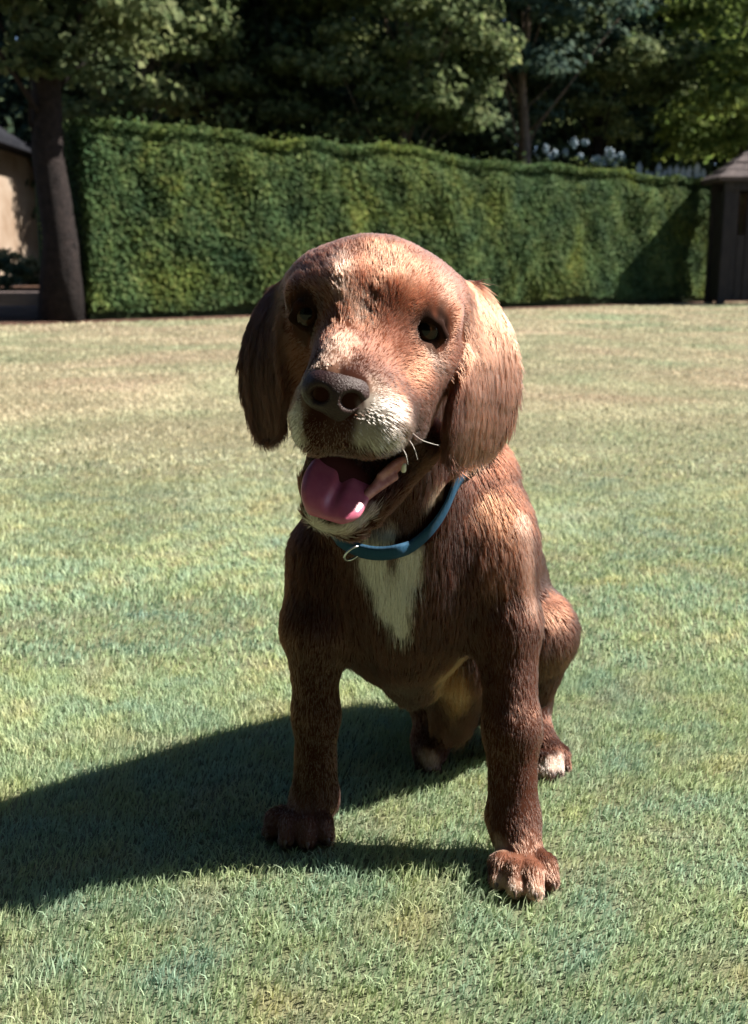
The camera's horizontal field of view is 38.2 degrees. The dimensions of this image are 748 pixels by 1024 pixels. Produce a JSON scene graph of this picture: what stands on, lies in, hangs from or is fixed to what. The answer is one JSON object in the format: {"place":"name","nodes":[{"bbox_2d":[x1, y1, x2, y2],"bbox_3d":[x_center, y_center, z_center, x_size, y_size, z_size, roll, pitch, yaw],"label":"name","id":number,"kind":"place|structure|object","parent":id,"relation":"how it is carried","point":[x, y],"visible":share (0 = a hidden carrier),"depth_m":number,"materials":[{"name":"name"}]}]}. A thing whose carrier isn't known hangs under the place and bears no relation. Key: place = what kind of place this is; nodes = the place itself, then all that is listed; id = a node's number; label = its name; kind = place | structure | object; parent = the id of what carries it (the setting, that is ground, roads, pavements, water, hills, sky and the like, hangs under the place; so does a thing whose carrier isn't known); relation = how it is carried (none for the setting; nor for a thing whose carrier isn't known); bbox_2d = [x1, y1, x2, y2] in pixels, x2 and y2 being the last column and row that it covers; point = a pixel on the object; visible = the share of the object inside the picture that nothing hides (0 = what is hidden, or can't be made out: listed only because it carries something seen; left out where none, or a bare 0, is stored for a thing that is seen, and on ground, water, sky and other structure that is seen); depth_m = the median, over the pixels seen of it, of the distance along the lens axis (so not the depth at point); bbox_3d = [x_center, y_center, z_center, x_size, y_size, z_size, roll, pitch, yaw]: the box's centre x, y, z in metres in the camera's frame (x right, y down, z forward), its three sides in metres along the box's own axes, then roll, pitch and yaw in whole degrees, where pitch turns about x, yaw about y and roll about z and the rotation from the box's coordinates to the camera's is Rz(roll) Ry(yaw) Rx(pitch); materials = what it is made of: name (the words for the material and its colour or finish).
{"place":"outdoors","nodes":[
{"label":"outdoors","id":0,"kind":"place"},
{"bbox_2d":[0,301,747,1023],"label":"ground","id":1,"kind":"structure","parent":0,"point":[452,974],"depth_m":1.37,"materials":[{"name":"green plant"}]},
{"bbox_2d":[0,306,37,316],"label":"timber sleeper","id":2,"kind":"object","parent":1,"relation":"on","point":[18,311],"depth_m":13.18,"materials":[{"name":"grey wood"}]},
{"bbox_2d":[0,291,38,305],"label":"timber sleeper","id":3,"kind":"object","parent":1,"relation":"on","point":[18,298],"depth_m":14.33,"materials":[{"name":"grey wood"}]},
{"bbox_2d":[0,117,39,286],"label":"outbuilding","id":4,"kind":"structure","parent":1,"relation":"on","point":[18,228],"depth_m":22.48,"materials":[{"name":"paint"}]},
{"bbox_2d":[1,286,38,290],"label":"raised bed","id":5,"kind":"object","parent":1,"relation":"on","point":[28,288],"visible":0.1,"depth_m":18.64,"materials":[{"name":"brown wood"}]},
{"bbox_2d":[0,256,32,290],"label":"shrub","id":6,"kind":"object","parent":5,"relation":"on","point":[7,280],"visible":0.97,"depth_m":16.44,"materials":[{"name":"green plant"}]},
{"bbox_2d":[0,248,39,287],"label":"shrub","id":7,"kind":"object","parent":5,"relation":"on","point":[31,263],"visible":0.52,"depth_m":18.27,"materials":[{"name":"green plant"}]},
{"bbox_2d":[0,2,129,218],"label":"tree","id":8,"kind":"object","parent":1,"relation":"on","point":[9,93],"visible":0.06,"depth_m":22.34,"materials":[{"name":"green plant"}]},
{"bbox_2d":[0,0,196,126],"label":"tree","id":9,"kind":"object","parent":1,"relation":"on","point":[150,116],"visible":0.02,"depth_m":23.33,"materials":[{"name":"green plant"}]},
{"bbox_2d":[6,0,244,124],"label":"tree","id":10,"kind":"object","parent":1,"relation":"on","point":[146,94],"visible":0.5,"depth_m":16.03,"materials":[{"name":"green plant"}]},
{"bbox_2d":[88,0,357,142],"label":"tree","id":11,"kind":"object","parent":1,"relation":"on","point":[223,107],"visible":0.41,"depth_m":17.06,"materials":[{"name":"green plant"}]},
{"bbox_2d":[130,54,335,126],"bbox_3d":[-3.969,-9.753,25.884,6.556,9.120,5.025,7,15,30],"label":"tree","id":12,"kind":"object","parent":1,"relation":"on","point":[184,66],"visible":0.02,"depth_m":24.45,"materials":[{"name":"green plant"}]},
{"bbox_2d":[185,5,421,144],"bbox_3d":[-1.310,-9.818,25.154,6.556,9.576,5.025,-12,17,-42],"label":"tree","id":13,"kind":"object","parent":1,"relation":"on","point":[339,91],"visible":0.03,"depth_m":24.07,"materials":[{"name":"green plant"}]},
{"bbox_2d":[184,0,433,146],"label":"tree","id":14,"kind":"object","parent":1,"relation":"on","point":[278,25],"visible":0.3,"depth_m":17.80,"materials":[{"name":"green plant"}]},
{"bbox_2d":[0,301,747,324],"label":"earth bed","id":15,"kind":"object","parent":1,"relation":"on","point":[16,320],"visible":0.24,"depth_m":12.90,"materials":[{"name":"brown soil"}]},
{"bbox_2d":[0,0,183,321],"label":"tree","id":16,"kind":"object","parent":15,"relation":"on","point":[42,62],"visible":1,"depth_m":11.66,"materials":[{"name":"green plant"}]},
{"bbox_2d":[35,101,742,319],"bbox_3d":[1.403,-4.463,16.581,13.124,2.705,1.635,-10,16,-38],"label":"hedge","id":17,"kind":"object","parent":15,"relation":"on","point":[172,221],"visible":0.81,"depth_m":14.20,"materials":[{"name":"green plant"}]},
{"bbox_2d":[542,137,630,171],"bbox_3d":[3.842,-5.088,19.224,1.817,2.913,1.318,3,13,11],"label":"flowering shrub","id":18,"kind":"object","parent":15,"relation":"on","point":[613,161],"visible":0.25,"depth_m":18.56,"materials":[{"name":"white plant"}]},
{"bbox_2d":[8,19,742,200],"bbox_3d":[0.038,-8.120,12.574,84.535,12.118,46.980,0,13,0],"label":"distant wood","id":19,"kind":"object","parent":1,"relation":"on","point":[491,98],"depth_m":32.20,"materials":[{"name":"green plant"}]},
{"bbox_2d":[277,0,527,150],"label":"tree","id":20,"kind":"object","parent":1,"relation":"on","point":[473,46],"visible":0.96,"depth_m":16.69,"materials":[{"name":"green plant"}]},
{"bbox_2d":[234,232,582,903],"bbox_3d":[0.067,0.025,1.168,0.306,0.614,0.800,3,13,13],"label":"dog","id":21,"kind":"object","parent":1,"relation":"on","point":[382,374],"visible":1,"depth_m":1.02},
{"bbox_2d":[331,6,513,160],"bbox_3d":[0.737,-10.258,26.105,5.025,10.032,6.556,-7,14,-27],"label":"tree","id":22,"kind":"object","parent":1,"relation":"on","point":[462,139],"visible":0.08,"depth_m":24.61,"materials":[{"name":"green plant"}]},
{"bbox_2d":[376,1,630,167],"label":"tree","id":23,"kind":"object","parent":1,"relation":"on","point":[494,136],"visible":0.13,"depth_m":24.25,"materials":[{"name":"green plant"}]},
{"bbox_2d":[415,0,657,164],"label":"tree","id":24,"kind":"object","parent":1,"relation":"on","point":[536,64],"visible":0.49,"depth_m":19.22,"materials":[{"name":"green plant"}]},
{"bbox_2d":[480,0,716,167],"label":"tree","id":25,"kind":"object","parent":1,"relation":"on","point":[660,67],"visible":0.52,"depth_m":20.12,"materials":[{"name":"green plant"}]},
{"bbox_2d":[510,0,711,172],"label":"tree","id":26,"kind":"object","parent":1,"relation":"on","point":[641,114],"visible":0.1,"depth_m":24.67,"materials":[{"name":"green plant"}]},
{"bbox_2d":[580,0,747,176],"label":"tree","id":27,"kind":"object","parent":1,"relation":"on","point":[648,163],"visible":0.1,"depth_m":25.09,"materials":[{"name":"green plant"}]},
{"bbox_2d":[632,161,705,177],"bbox_3d":[5.729,-5.538,21.361,1.530,2.644,0.150,0,13,0],"label":"picket fence","id":28,"kind":"object","parent":1,"relation":"on","point":[697,173],"visible":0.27,"depth_m":21.04,"materials":[{"name":"paint"}]},
{"bbox_2d":[647,0,747,163],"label":"tree","id":29,"kind":"object","parent":1,"relation":"on","point":[715,139],"visible":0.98,"depth_m":20.30,"materials":[{"name":"green plant"}]},
{"bbox_2d":[697,15,747,163],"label":"tree","id":30,"kind":"object","parent":1,"relation":"on","point":[714,41],"visible":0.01,"depth_m":24.84,"materials":[{"name":"green plant"}]},
{"bbox_2d":[699,150,747,304],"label":"timber hut","id":31,"kind":"object","parent":1,"relation":"on","point":[726,276],"visible":0.98,"depth_m":18.50,"materials":[{"name":"wood"}]}
]}

